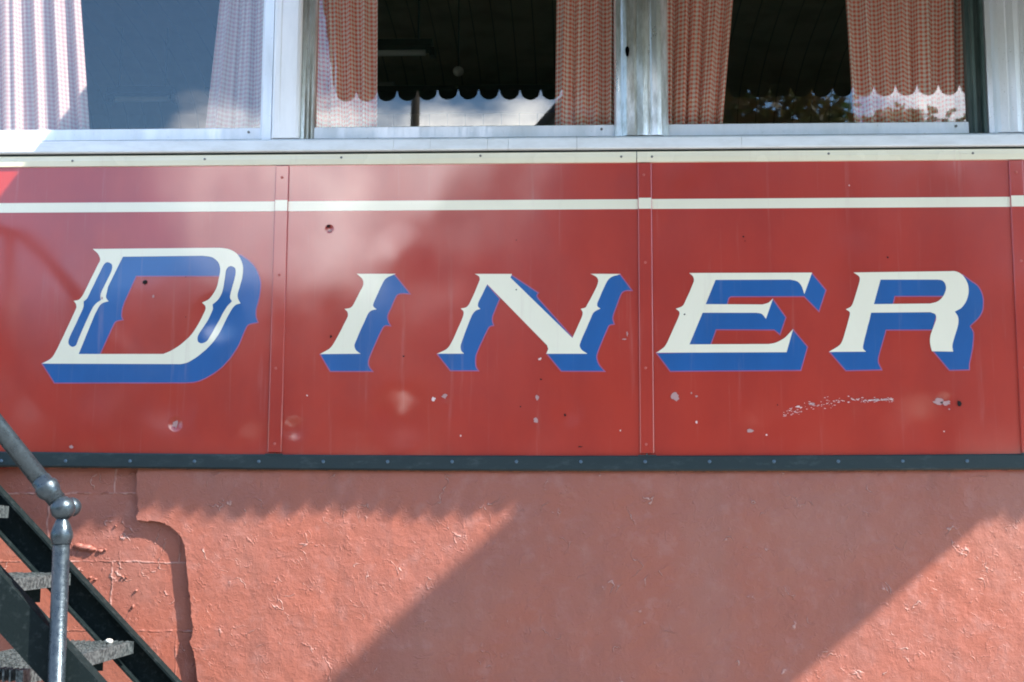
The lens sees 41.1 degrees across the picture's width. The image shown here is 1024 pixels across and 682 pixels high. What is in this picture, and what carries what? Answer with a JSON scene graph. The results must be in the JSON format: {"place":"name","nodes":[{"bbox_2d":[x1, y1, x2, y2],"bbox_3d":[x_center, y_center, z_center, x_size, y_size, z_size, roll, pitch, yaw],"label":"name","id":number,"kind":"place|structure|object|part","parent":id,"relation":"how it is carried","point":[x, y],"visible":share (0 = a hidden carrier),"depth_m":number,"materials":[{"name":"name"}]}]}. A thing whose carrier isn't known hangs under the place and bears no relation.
{"place":"outdoors","nodes":[
{"label":"outdoors","id":0,"kind":"place"},
{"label":"sidewalk","id":1,"kind":"structure","parent":0,"visible":0},
{"bbox_2d":[0,414,181,681],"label":"metal staircase","id":2,"kind":"structure","parent":1,"relation":"on","point":[45,648],"depth_m":3.11,"materials":[{"name":"metal"}]},
{"bbox_2d":[105,639,112,643],"bbox_3d":[-1.117,0.833,3.788,0.020,0.014,0.022,0,-8,3],"label":"pebble","id":3,"kind":"object","parent":2,"relation":"on","point":[109,641],"visible":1,"depth_m":3.78,"materials":[{"name":"white stone"}]},
{"bbox_2d":[0,469,1023,681],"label":"foundation wall","id":4,"kind":"structure","parent":1,"relation":"on","point":[342,576],"depth_m":3.95,"materials":[{"name":"paint"}]},
{"bbox_2d":[0,0,1023,472],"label":"diner car","id":5,"kind":"object","parent":4,"relation":"on","point":[788,264],"visible":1,"depth_m":4.07,"materials":[{"name":"red metal"}]},
{"bbox_2d":[0,0,89,129],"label":"curtain","id":6,"kind":"object","parent":5,"relation":"hanging from","point":[43,84],"visible":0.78,"depth_m":4.30,"materials":[{"name":"fabric"}]},
{"bbox_3d":[-1.237,-0.975,4.271,0.941,0.742,0.037,0,-8,3],"label":"window frame","id":7,"kind":"part","parent":5,"relation":"part of","materials":[{"name":"metal"}]},
{"bbox_2d":[206,0,263,127],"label":"curtain","id":8,"kind":"object","parent":5,"relation":"hanging from","point":[234,101],"visible":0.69,"depth_m":4.28,"materials":[{"name":"fabric"}]},
{"bbox_2d":[316,0,377,126],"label":"curtain","id":9,"kind":"object","parent":5,"relation":"hanging from","point":[347,64],"visible":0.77,"depth_m":4.26,"materials":[{"name":"fabric"}]},
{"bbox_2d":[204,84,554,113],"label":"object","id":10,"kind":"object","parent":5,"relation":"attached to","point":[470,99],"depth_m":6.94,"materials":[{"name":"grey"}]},
{"bbox_2d":[377,82,395,85],"bbox_3d":[-0.664,-1.276,6.979,0.153,0.044,0.180,0,-8,3],"label":"ceiling light","id":11,"kind":"object","parent":10,"relation":"on","point":[386,84],"visible":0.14,"depth_m":6.89,"materials":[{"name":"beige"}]},
{"bbox_2d":[377,0,435,58],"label":"ceiling lamp","id":12,"kind":"object","parent":5,"relation":"hanging from","point":[405,47],"visible":0.54,"depth_m":5.72,"materials":[{"name":"grey metal"}]},
{"bbox_2d":[453,0,463,75],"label":"pendant lamp","id":13,"kind":"object","parent":5,"relation":"hanging from","point":[458,70],"visible":1,"depth_m":5.92,"materials":[{"name":"metal"}]},
{"bbox_3d":[-0.146,-0.977,4.221,0.918,0.742,0.037,0,-8,3],"label":"window frame","id":14,"kind":"part","parent":5,"relation":"part of","materials":[{"name":"metal"}]},
{"bbox_2d":[555,0,613,124],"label":"curtain","id":15,"kind":"object","parent":5,"relation":"hanging from","point":[584,84],"visible":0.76,"depth_m":4.22,"materials":[{"name":"fabric"}]},
{"bbox_2d":[667,0,732,123],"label":"curtain","id":16,"kind":"object","parent":5,"relation":"hanging from","point":[699,40],"visible":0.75,"depth_m":4.21,"materials":[{"name":"fabric"}]},
{"bbox_3d":[0.924,-0.978,4.173,0.897,0.742,0.037,0,-8,3],"label":"window frame","id":17,"kind":"part","parent":5,"relation":"part of","materials":[{"name":"metal"}]},
{"bbox_2d":[846,0,965,122],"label":"curtain","id":18,"kind":"object","parent":5,"relation":"hanging from","point":[906,60],"visible":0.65,"depth_m":4.18,"materials":[{"name":"fabric"}]}
]}

